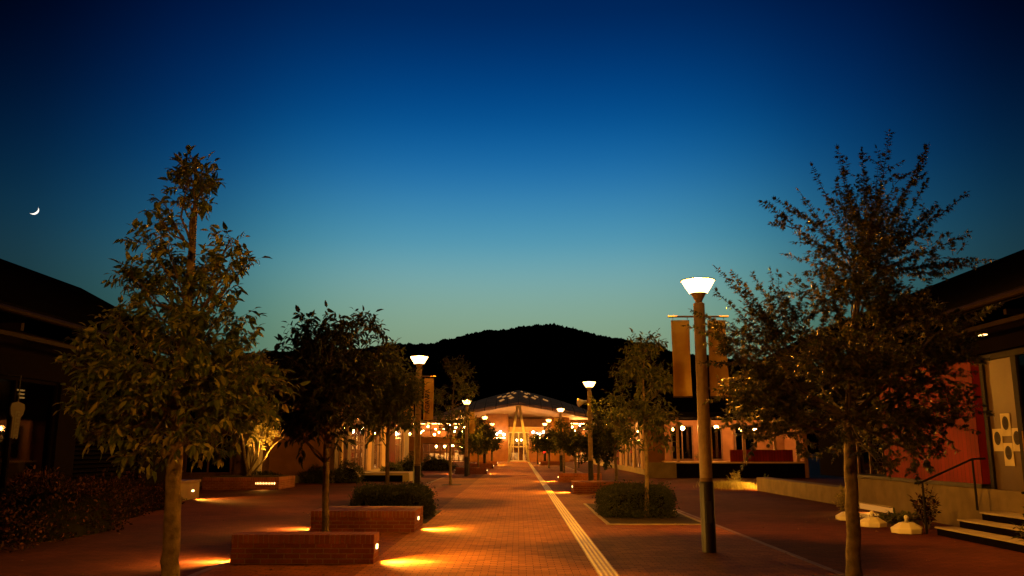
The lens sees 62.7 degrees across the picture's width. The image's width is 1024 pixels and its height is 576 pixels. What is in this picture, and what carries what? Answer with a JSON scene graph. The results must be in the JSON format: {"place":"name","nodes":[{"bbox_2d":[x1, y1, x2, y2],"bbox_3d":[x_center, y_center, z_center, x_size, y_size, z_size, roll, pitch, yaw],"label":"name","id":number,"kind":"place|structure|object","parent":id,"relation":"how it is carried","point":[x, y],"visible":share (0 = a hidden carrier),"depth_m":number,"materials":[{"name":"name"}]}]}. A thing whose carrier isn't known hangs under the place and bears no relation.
{"place":"outdoors","nodes":[
{"label":"outdoors","id":0,"kind":"place"},
{"bbox_2d":[182,418,270,485],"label":"garden pavilion","id":1,"kind":"structure","parent":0,"point":[233,465],"depth_m":36.25,"materials":[{"name":"brown brick"}]},
{"bbox_2d":[184,434,232,473],"bbox_3d":[-13.116,7.178,36.361,2.000,1.700,0.060,0,-11,0],"label":"window","id":2,"kind":"structure","parent":1,"relation":"in","point":[207,468],"depth_m":36.25,"materials":[{"name":"black glass"}]},
{"bbox_2d":[0,461,475,575],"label":"side paving","id":3,"kind":"structure","parent":0,"point":[130,550],"depth_m":15.80,"materials":[{"name":"brown brick"}]},
{"bbox_2d":[0,503,59,552],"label":"bed shrub","id":4,"kind":"object","parent":3,"relation":"on","point":[8,521],"visible":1,"depth_m":13.67,"materials":[{"name":"green plant"}]},
{"bbox_2d":[0,460,144,546],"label":"bed shrub","id":5,"kind":"object","parent":3,"relation":"on","point":[78,514],"visible":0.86,"depth_m":15.39,"materials":[{"name":"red plant"}]},
{"bbox_2d":[0,259,215,503],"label":"shop building","id":6,"kind":"structure","parent":3,"relation":"on","point":[42,316],"depth_m":18.07,"materials":[{"name":"brown glass"}]},
{"bbox_2d":[8,375,24,438],"bbox_3d":[-9.740,2.308,16.352,0.267,1.242,0.476,0,-11,0],"label":"hanging sign","id":7,"kind":"object","parent":6,"relation":"attached to","point":[16,411],"visible":1,"depth_m":16.29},
{"bbox_2d":[0,375,58,491],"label":"window","id":8,"kind":"structure","parent":6,"relation":"in","point":[34,441],"depth_m":17.34,"materials":[{"name":"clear glass"}]},
{"bbox_2d":[67,470,158,520],"bbox_3d":[-9.289,4.779,19.376,1.404,1.175,4.119,0,-11,0],"label":"bed shrub","id":9,"kind":"object","parent":3,"relation":"on","point":[140,507],"visible":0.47,"depth_m":19.66,"materials":[{"name":"green plant"}]},
{"bbox_2d":[134,480,186,510],"bbox_3d":[-9.489,5.492,22.292,1.003,0.896,3.545,0,-11,0],"label":"bed shrub","id":10,"kind":"object","parent":3,"relation":"on","point":[159,496],"visible":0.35,"depth_m":22.00,"materials":[{"name":"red plant"}]},
{"bbox_2d":[182,471,200,500],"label":"wall","id":11,"kind":"structure","parent":3,"relation":"on","point":[190,489],"depth_m":26.50,"materials":[{"name":"beige concrete"}]},
{"bbox_2d":[202,475,294,489],"bbox_3d":[-10.632,7.871,34.094,3.006,0.490,2.443,0,-11,0],"label":"brick planter","id":12,"kind":"object","parent":3,"relation":"on","point":[252,482],"visible":1,"depth_m":32.95,"materials":[{"name":"brick"}]},
{"bbox_2d":[216,349,296,475],"bbox_3d":[-10.684,5.046,34.560,3.943,5.305,3.307,0,-11,0],"label":"multi stem tree","id":13,"kind":"object","parent":12,"relation":"on","point":[259,429],"visible":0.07,"depth_m":34.26,"materials":[{"name":"green plant"}]},
{"bbox_2d":[252,470,282,474],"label":"shrub","id":14,"kind":"object","parent":12,"relation":"in","point":[264,472],"visible":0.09,"depth_m":35.65,"materials":[{"name":"green plant"}]},
{"bbox_2d":[297,464,338,483],"bbox_3d":[-9.045,8.633,39.165,1.934,1.043,1.762,-6,-13,30],"label":"shrub","id":15,"kind":"object","parent":3,"relation":"on","point":[314,476],"visible":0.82,"depth_m":38.73,"materials":[{"name":"green plant"}]},
{"bbox_2d":[242,362,427,482],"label":"shop row","id":16,"kind":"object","parent":3,"relation":"on","point":[284,461],"visible":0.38,"depth_m":42.21,"materials":[{"name":"paint"}]},
{"bbox_2d":[354,420,365,471],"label":"window","id":17,"kind":"structure","parent":16,"relation":"in","point":[360,443],"depth_m":45.90,"materials":[{"name":"brown glass"}]},
{"bbox_2d":[374,434,380,468],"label":"window","id":18,"kind":"structure","parent":16,"relation":"in","point":[380,434],"depth_m":51.37,"materials":[{"name":"brown glass"}]},
{"bbox_2d":[395,424,402,461],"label":"window","id":19,"kind":"structure","parent":16,"relation":"in","point":[399,444],"depth_m":60.93,"materials":[{"name":"brown glass"}]},
{"bbox_2d":[332,456,364,482],"bbox_3d":[-7.808,8.570,39.667,1.870,1.328,1.574,0,-11,0],"label":"shrub","id":20,"kind":"object","parent":3,"relation":"on","point":[345,474],"visible":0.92,"depth_m":39.33,"materials":[{"name":"green plant"}]},
{"bbox_2d":[361,471,412,481],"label":"concrete planter","id":21,"kind":"object","parent":3,"relation":"on","point":[394,476],"visible":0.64,"depth_m":40.59,"materials":[{"name":"beige concrete"}]},
{"bbox_2d":[380,461,403,470],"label":"shrub","id":22,"kind":"object","parent":3,"relation":"on","point":[393,466],"visible":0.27,"depth_m":45.88,"materials":[{"name":"green plant"}]},
{"bbox_2d":[397,451,423,476],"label":"shrub","id":23,"kind":"object","parent":3,"relation":"on","point":[407,464],"visible":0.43,"depth_m":46.77,"materials":[{"name":"green plant"}]},
{"bbox_2d":[420,454,456,470],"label":"shrub","id":24,"kind":"object","parent":3,"relation":"on","point":[433,463],"visible":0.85,"depth_m":60.15,"materials":[{"name":"green plant"}]},
{"bbox_2d":[21,483,982,574],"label":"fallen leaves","id":25,"kind":"object","parent":3,"relation":"on","point":[577,526],"visible":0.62,"depth_m":13.59,"materials":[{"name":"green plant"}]},
{"bbox_2d":[196,462,499,575],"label":"bench row paving","id":26,"kind":"structure","parent":0,"point":[446,494],"depth_m":11.64,"materials":[{"name":"brown brick"}]},
{"bbox_2d":[230,532,379,563],"bbox_3d":[-2.949,3.722,12.050,2.042,0.395,0.466,0,-11,0],"label":"brick bench","id":27,"kind":"object","parent":26,"relation":"on","point":[304,547],"visible":1,"depth_m":11.83,"materials":[{"name":"red brick"}]},
{"bbox_2d":[310,506,422,531],"bbox_3d":[-2.890,4.665,17.000,2.042,0.395,1.506,0,-11,0],"label":"brick bench","id":28,"kind":"object","parent":26,"relation":"on","point":[375,518],"visible":0.83,"depth_m":16.27,"materials":[{"name":"red brick"}]},
{"bbox_2d":[406,356,435,483],"bbox_3d":[-2.824,4.211,25.179,1.000,4.345,0.570,0,-11,0],"label":"street lamp","id":29,"kind":"object","parent":26,"relation":"on","point":[417,466],"visible":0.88,"depth_m":25.05,"materials":[{"name":"metal"}]},
{"bbox_2d":[404,384,413,420],"bbox_3d":[-3.123,3.349,25.451,0.310,1.320,0.086,0,-11,0],"label":"banner","id":30,"kind":"object","parent":29,"relation":"hanging from","point":[411,411],"visible":0.09,"depth_m":25.38,"materials":[{"name":"fabric"}]},
{"bbox_2d":[423,378,433,420],"bbox_3d":[-2.523,3.347,25.439,0.310,1.320,0.075,0,-11,0],"label":"banner","id":31,"kind":"object","parent":29,"relation":"hanging from","point":[428,405],"visible":0.94,"depth_m":25.44,"materials":[{"name":"fabric"}]},
{"bbox_2d":[460,400,473,475],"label":"street lamp","id":32,"kind":"object","parent":26,"relation":"on","point":[466,451],"visible":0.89,"depth_m":48.59,"materials":[{"name":"metal"}]},
{"bbox_2d":[469,412,474,433],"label":"banner","id":33,"kind":"object","parent":32,"relation":"hanging from","point":[471,426],"visible":0.88,"depth_m":49.02,"materials":[{"name":"fabric"}]},
{"bbox_2d":[448,415,489,474],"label":"promenade tree","id":34,"kind":"object","parent":26,"relation":"on","point":[475,437],"visible":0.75,"depth_m":50.53,"materials":[{"name":"green plant"}]},
{"bbox_2d":[455,467,486,473],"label":"brick bench","id":35,"kind":"object","parent":26,"relation":"on","point":[474,470],"visible":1,"depth_m":52.81,"materials":[{"name":"brown brick"}]},
{"bbox_2d":[463,415,496,466],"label":"promenade tree","id":36,"kind":"object","parent":26,"relation":"on","point":[479,422],"visible":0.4,"depth_m":57.06,"materials":[{"name":"green plant"}]},
{"bbox_2d":[470,463,493,468],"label":"brick bench","id":37,"kind":"object","parent":26,"relation":"on","point":[489,465],"visible":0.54,"depth_m":66.57,"materials":[{"name":"brown brick"}]},
{"bbox_2d":[476,461,496,464],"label":"brick bench","id":38,"kind":"object","parent":26,"relation":"on","point":[495,462],"visible":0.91,"depth_m":78.85,"materials":[{"name":"brown brick"}]},
{"bbox_2d":[479,422,498,462],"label":"promenade tree","id":39,"kind":"object","parent":26,"relation":"on","point":[493,444],"visible":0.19,"depth_m":70.72,"materials":[{"name":"green plant"}]},
{"bbox_2d":[488,430,504,460],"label":"promenade tree","id":40,"kind":"object","parent":26,"relation":"on","point":[497,445],"visible":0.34,"depth_m":82.42,"materials":[{"name":"green plant"}]},
{"bbox_2d":[354,461,620,575],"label":"plaza paving","id":41,"kind":"structure","parent":0,"point":[527,526],"depth_m":14.94,"materials":[{"name":"orange brick"}]},
{"bbox_2d":[528,462,618,575],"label":"tactile path","id":42,"kind":"structure","parent":41,"relation":"on","point":[601,564],"depth_m":14.90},
{"bbox_2d":[166,323,823,453],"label":"hill","id":43,"kind":"structure","parent":0,"point":[557,362],"depth_m":346.10,"materials":[{"name":"black plant"}]},
{"bbox_2d":[0,0,1023,363],"label":"sky","id":44,"kind":"structure","parent":0,"point":[450,169],"materials":[{"name":"blue"}]},
{"bbox_2d":[530,462,838,575],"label":"bench row paving","id":45,"kind":"structure","parent":0,"point":[648,550],"depth_m":13.34,"materials":[{"name":"brown brick"}]},
{"bbox_2d":[526,432,546,463],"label":"promenade tree","id":46,"kind":"object","parent":45,"relation":"on","point":[531,438],"visible":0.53,"depth_m":84.40,"materials":[{"name":"green plant"}]},
{"bbox_2d":[542,423,546,460],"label":"street lamp","id":47,"kind":"object","parent":45,"relation":"on","point":[544,433],"visible":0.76,"depth_m":95.04,"materials":[{"name":"metal"}]},
{"bbox_2d":[534,427,557,467],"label":"promenade tree","id":48,"kind":"object","parent":45,"relation":"on","point":[544,442],"visible":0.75,"depth_m":68.61,"materials":[{"name":"green plant"}]},
{"bbox_2d":[540,461,559,464],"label":"brick bench","id":49,"kind":"object","parent":45,"relation":"on","point":[551,462],"visible":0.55,"depth_m":78.31,"materials":[{"name":"brown brick"}]},
{"bbox_2d":[557,408,563,470],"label":"street lamp","id":50,"kind":"object","parent":45,"relation":"on","point":[561,453],"visible":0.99,"depth_m":58.74,"materials":[{"name":"metal"}]},
{"bbox_2d":[554,418,558,431],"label":"banner","id":51,"kind":"object","parent":50,"relation":"hanging from","point":[556,419],"visible":0.39,"depth_m":59.32,"materials":[{"name":"fabric"}]},
{"bbox_2d":[548,418,582,472],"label":"promenade tree","id":52,"kind":"object","parent":45,"relation":"on","point":[556,437],"visible":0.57,"depth_m":54.04,"materials":[{"name":"green plant"}]},
{"bbox_2d":[560,430,584,472],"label":"ball tree","id":53,"kind":"object","parent":45,"relation":"on","point":[567,445],"visible":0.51,"depth_m":43.05,"materials":[{"name":"green plant"}]},
{"bbox_2d":[558,473,601,481],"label":"brick bench","id":54,"kind":"object","parent":45,"relation":"on","point":[566,477],"visible":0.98,"depth_m":40.49,"materials":[{"name":"brown brick"}]},
{"bbox_2d":[584,381,594,480],"bbox_3d":[3.252,6.073,34.957,0.570,4.345,0.570,0,-11,0],"label":"street lamp","id":55,"kind":"object","parent":45,"relation":"on","point":[590,456],"visible":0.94,"depth_m":34.82,"materials":[{"name":"metal"}]},
{"bbox_2d":[577,398,587,406],"bbox_3d":[2.979,4.786,35.082,0.545,0.374,0.363,0,-11,0],"label":"loudspeaker","id":56,"kind":"object","parent":55,"relation":"attached to","point":[580,402],"visible":0.94,"depth_m":35.06,"materials":[{"name":"metal"}]},
{"bbox_2d":[568,423,624,480],"bbox_3d":[3.706,7.165,36.677,2.573,2.844,1.802,0,-11,0],"label":"promenade tree","id":57,"kind":"object","parent":45,"relation":"on","point":[598,452],"visible":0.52,"depth_m":36.61,"materials":[{"name":"green plant"}]},
{"bbox_2d":[571,481,628,492],"bbox_3d":[3.228,7.293,30.806,2.062,0.395,1.506,0,-11,0],"label":"brick bench","id":58,"kind":"object","parent":45,"relation":"on","point":[582,486],"visible":0.57,"depth_m":30.09,"materials":[{"name":"brown brick"}]},
{"bbox_2d":[584,395,635,480],"bbox_3d":[4.056,6.141,33.649,2.427,3.729,1.690,0,-11,0],"label":"young tree","id":59,"kind":"object","parent":45,"relation":"on","point":[606,431],"visible":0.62,"depth_m":33.59,"materials":[{"name":"green plant"}]},
{"bbox_2d":[583,503,700,524],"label":"bed kerb","id":60,"kind":"structure","parent":45,"relation":"on","point":[597,515],"depth_m":18.62,"materials":[{"name":"concrete"}]},
{"bbox_2d":[668,277,727,552],"bbox_3d":[3.085,1.996,13.542,1.000,4.345,0.570,0,-11,0],"label":"street lamp","id":61,"kind":"object","parent":45,"relation":"on","point":[707,513],"visible":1,"depth_m":13.43,"materials":[{"name":"metal"}]},
{"bbox_2d":[671,317,692,396],"bbox_3d":[2.786,1.134,13.817,0.310,1.320,0.082,0,-11,0],"label":"banner","id":62,"kind":"object","parent":61,"relation":"hanging from","point":[682,383],"visible":0.99,"depth_m":13.80,"materials":[{"name":"fabric"}]},
{"bbox_2d":[707,317,728,396],"bbox_3d":[3.386,1.133,13.807,0.311,1.320,0.068,-1,-11,5],"label":"banner","id":63,"kind":"object","parent":61,"relation":"hanging from","point":[714,372],"visible":0.48,"depth_m":13.79,"materials":[{"name":"fabric"}]},
{"bbox_2d":[693,480,756,489],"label":"grass","id":64,"kind":"structure","parent":0,"point":[732,485],"depth_m":32.95,"materials":[{"name":"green plant"}]},
{"bbox_2d":[645,394,813,477],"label":"veranda building","id":65,"kind":"structure","parent":0,"point":[730,451],"depth_m":45.86,"materials":[{"name":"brown wood"}]},
{"bbox_2d":[670,425,693,459],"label":"window","id":66,"kind":"structure","parent":65,"relation":"in","point":[686,444],"depth_m":49.02,"materials":[{"name":"black glass"}]},
{"bbox_2d":[711,425,722,459],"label":"window","id":67,"kind":"structure","parent":65,"relation":"in","point":[717,442],"depth_m":49.01,"materials":[{"name":"black glass"}]},
{"bbox_2d":[734,427,754,456],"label":"window","id":68,"kind":"structure","parent":65,"relation":"in","point":[737,439],"depth_m":49.01,"materials":[{"name":"black glass"}]},
{"bbox_2d":[551,460,1023,575],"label":"side paving","id":69,"kind":"structure","parent":0,"point":[819,536],"depth_m":15.62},
{"bbox_2d":[409,390,606,461],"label":"station hall","id":70,"kind":"structure","parent":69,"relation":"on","point":[516,417],"depth_m":100.57,"materials":[{"name":"brown wood"}]},
{"bbox_2d":[409,422,458,437],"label":"window","id":71,"kind":"structure","parent":70,"relation":"in","point":[428,422],"depth_m":98.45,"materials":[{"name":"brown glass"}]},
{"bbox_2d":[423,443,464,460],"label":"window","id":72,"kind":"structure","parent":70,"relation":"in","point":[423,443],"depth_m":98.13,"materials":[{"name":"brown glass"}]},
{"bbox_2d":[577,383,695,474],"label":"shop row","id":73,"kind":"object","parent":69,"relation":"on","point":[632,460],"visible":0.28,"depth_m":55.08,"materials":[{"name":"paint"}]},
{"bbox_2d":[628,422,632,466],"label":"window","id":74,"kind":"structure","parent":73,"relation":"in","point":[631,422],"depth_m":56.96,"materials":[{"name":"brown glass"}]},
{"bbox_2d":[634,422,640,467],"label":"window","id":75,"kind":"structure","parent":73,"relation":"in","point":[635,422],"depth_m":54.36,"materials":[{"name":"brown glass"}]},
{"bbox_2d":[726,469,743,481],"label":"leafy plant","id":76,"kind":"object","parent":69,"relation":"on","point":[736,477],"visible":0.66,"depth_m":34.90,"materials":[{"name":"green plant"}]},
{"bbox_2d":[832,485,844,511],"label":"leafy plant","id":77,"kind":"object","parent":69,"relation":"on","point":[841,499],"visible":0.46,"depth_m":20.29,"materials":[{"name":"green plant"}]},
{"bbox_2d":[835,511,860,520],"bbox_3d":[7.601,5.093,19.025,0.515,0.310,0.515,0,-11,0],"label":"umbrella base","id":78,"kind":"object","parent":69,"relation":"on","point":[841,516],"visible":0.3,"depth_m":18.90,"materials":[{"name":"white concrete"}]},
{"bbox_2d":[708,249,1023,526],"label":"shop building","id":79,"kind":"structure","parent":69,"relation":"on","point":[998,380],"depth_m":17.32,"materials":[{"name":"metal"}]},
{"bbox_2d":[856,399,884,473],"bbox_3d":[12.704,5.221,29.294,0.150,2.700,3.300,0,-11,0],"label":"window","id":80,"kind":"structure","parent":79,"relation":"in","point":[863,463],"depth_m":30.02,"materials":[{"name":"brown glass"}]},
{"bbox_2d":[992,429,1003,450],"bbox_3d":[9.303,2.910,16.089,0.013,0.420,0.310,0,-11,0],"label":"poster","id":81,"kind":"object","parent":79,"relation":"attached to","point":[997,439],"visible":1,"depth_m":16.09,"materials":[{"name":"paper"}]},
{"bbox_2d":[978,347,1023,490],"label":"door","id":82,"kind":"structure","parent":79,"relation":"in","point":[1002,378],"depth_m":15.88,"materials":[{"name":"beige wood"}]},
{"bbox_2d":[1000,413,1011,435],"bbox_3d":[9.301,2.576,15.827,0.013,0.420,0.310,0,-11,0],"label":"poster","id":83,"kind":"object","parent":79,"relation":"attached to","point":[1005,424],"visible":1,"depth_m":15.82,"materials":[{"name":"paper"}]},
{"bbox_2d":[1003,443,1014,465],"bbox_3d":[9.301,3.116,15.724,0.013,0.420,0.310,0,-11,0],"label":"poster","id":84,"kind":"object","parent":79,"relation":"attached to","point":[1009,454],"visible":1,"depth_m":15.70,"materials":[{"name":"paper"}]},
{"bbox_2d":[1011,428,1019,450],"bbox_3d":[9.298,2.791,15.460,0.013,0.420,0.310,0,-11,0],"label":"poster","id":85,"kind":"object","parent":79,"relation":"attached to","point":[1015,439],"visible":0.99,"depth_m":15.51,"materials":[{"name":"paper"}]},
{"bbox_2d":[860,510,886,527],"bbox_3d":[7.489,4.789,17.455,0.525,0.320,0.525,6,-12,-28],"label":"umbrella base","id":86,"kind":"object","parent":69,"relation":"on","point":[873,521],"visible":0.91,"depth_m":17.27,"materials":[{"name":"white concrete"}]},
{"bbox_2d":[859,502,892,512],"bbox_3d":[9.208,5.570,21.314,0.117,0.170,2.000,0,-11,0],"label":"bench","id":87,"kind":"object","parent":69,"relation":"on","point":[875,507],"visible":0.79,"depth_m":21.20,"materials":[{"name":"concrete"}]},
{"bbox_2d":[875,507,921,524],"bbox_3d":[8.293,4.897,17.966,1.062,0.383,1.037,-5,-12,25],"label":"leafy plant","id":88,"kind":"object","parent":69,"relation":"on","point":[895,518],"visible":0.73,"depth_m":17.86,"materials":[{"name":"green plant"}]},
{"bbox_2d":[891,515,923,533],"bbox_3d":[7.578,4.532,16.129,0.552,0.330,0.552,2,-11,-11],"label":"umbrella base","id":89,"kind":"object","parent":69,"relation":"on","point":[906,527],"visible":1,"depth_m":15.95,"materials":[{"name":"white concrete"}]},
{"bbox_2d":[907,481,941,528],"bbox_3d":[8.367,4.369,16.995,0.642,0.983,0.636,-9,-14,38],"label":"leafy plant","id":90,"kind":"object","parent":69,"relation":"on","point":[929,514],"visible":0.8,"depth_m":16.98,"materials":[{"name":"green plant"}]},
{"bbox_2d":[914,457,985,533],"bbox_3d":[8.426,3.967,16.078,1.405,1.420,0.044,0,-11,0],"label":"handrail","id":91,"kind":"object","parent":69,"relation":"on","point":[944,471],"visible":0.93,"depth_m":16.11,"materials":[{"name":"metal"}]},
{"bbox_2d":[935,512,1023,552],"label":"entrance steps","id":92,"kind":"structure","parent":69,"relation":"on","point":[995,529],"depth_m":14.62,"materials":[{"name":"concrete"}]},
{"bbox_2d":[1009,507,1023,543],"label":"leafy plant","id":93,"kind":"object","parent":69,"relation":"on","point":[1022,535],"visible":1,"depth_m":11.94,"materials":[{"name":"green plant"}]},
{"bbox_2d":[808,454,818,459],"bbox_3d":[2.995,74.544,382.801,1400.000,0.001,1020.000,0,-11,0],"label":"ground","id":94,"kind":"structure","parent":0,"point":[814,458],"depth_m":131.93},
{"bbox_2d":[188,473,453,575],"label":"drain channel","id":95,"kind":"object","parent":94,"relation":"on","point":[210,568],"visible":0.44,"depth_m":11.52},
{"bbox_2d":[423,510,441,523],"bbox_3d":[-2.841,5.445,20.007,2.000,0.026,3.900,0,-11,0],"label":"planting bed","id":96,"kind":"object","parent":94,"relation":"on","point":[425,520],"visible":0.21,"depth_m":19.32,"materials":[{"name":"soil"}]},
{"bbox_2d":[351,335,428,484],"bbox_3d":[-3.042,3.284,20.339,2.116,4.364,2.020,0,-11,0],"label":"young tree","id":97,"kind":"object","parent":96,"relation":"on","point":[390,408],"visible":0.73,"depth_m":20.25,"materials":[{"name":"green plant"}]},
{"bbox_2d":[344,480,438,518],"bbox_3d":[-2.828,5.035,20.086,2.200,0.924,2.551,0,-11,0],"label":"clipped hedge","id":98,"kind":"object","parent":96,"relation":"on","point":[408,494],"visible":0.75,"depth_m":19.38,"materials":[{"name":"green plant"}]},
{"bbox_2d":[587,504,700,523],"bbox_3d":[3.117,5.642,21.043,2.000,0.026,6.500,0,-11,0],"label":"planting bed","id":99,"kind":"object","parent":94,"relation":"on","point":[681,519],"visible":0.21,"depth_m":18.78,"materials":[{"name":"soil"}]},
{"bbox_2d":[591,479,680,518],"bbox_3d":[3.008,5.107,20.429,2.077,0.905,2.335,0,-11,0],"label":"clipped hedge","id":100,"kind":"object","parent":99,"relation":"on","point":[622,500],"visible":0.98,"depth_m":19.68,"materials":[{"name":"green plant"}]},
{"bbox_2d":[600,328,682,517],"bbox_3d":[3.125,3.175,20.098,2.067,4.489,1.894,0,-11,0],"label":"young tree","id":101,"kind":"object","parent":99,"relation":"on","point":[633,370],"visible":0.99,"depth_m":19.99,"materials":[{"name":"green plant"}]},
{"bbox_2d":[566,466,844,574],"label":"drain channel","id":102,"kind":"object","parent":94,"relation":"on","point":[799,557],"depth_m":13.58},
{"bbox_2d":[812,575,877,575],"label":"tree pit","id":103,"kind":"object","parent":94,"relation":"on","point":[841,575],"visible":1,"depth_m":10.68,"materials":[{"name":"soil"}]},
{"bbox_2d":[681,129,1004,575],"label":"maple tree","id":104,"kind":"object","parent":103,"relation":"on","point":[851,367],"visible":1,"depth_m":10.54,"materials":[{"name":"green plant"}]},
{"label":"tree pit","id":105,"kind":"structure","parent":94,"relation":"on","visible":0},
{"bbox_2d":[257,300,399,531],"bbox_3d":[-3.127,2.231,14.083,2.530,4.090,2.052,-9,-14,39],"label":"young tree","id":106,"kind":"object","parent":105,"relation":"on","point":[335,376],"visible":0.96,"depth_m":13.87,"materials":[{"name":"green plant"}]},
{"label":"tree pit","id":107,"kind":"structure","parent":94,"relation":"on","visible":0},
{"bbox_2d":[433,354,478,484],"bbox_3d":[-2.565,5.829,37.455,2.230,5.762,2.232,-8,-14,38],"label":"young tree","id":108,"kind":"object","parent":107,"relation":"on","point":[463,389],"visible":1,"depth_m":37.46,"materials":[{"name":"green plant"}]},
{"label":"tree pit","id":109,"kind":"structure","parent":94,"relation":"on","visible":0},
{"bbox_2d":[51,145,310,575],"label":"broadleaf tree","id":110,"kind":"object","parent":109,"relation":"on","point":[195,358],"visible":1,"depth_m":10.26,"materials":[{"name":"green plant"}]}
]}

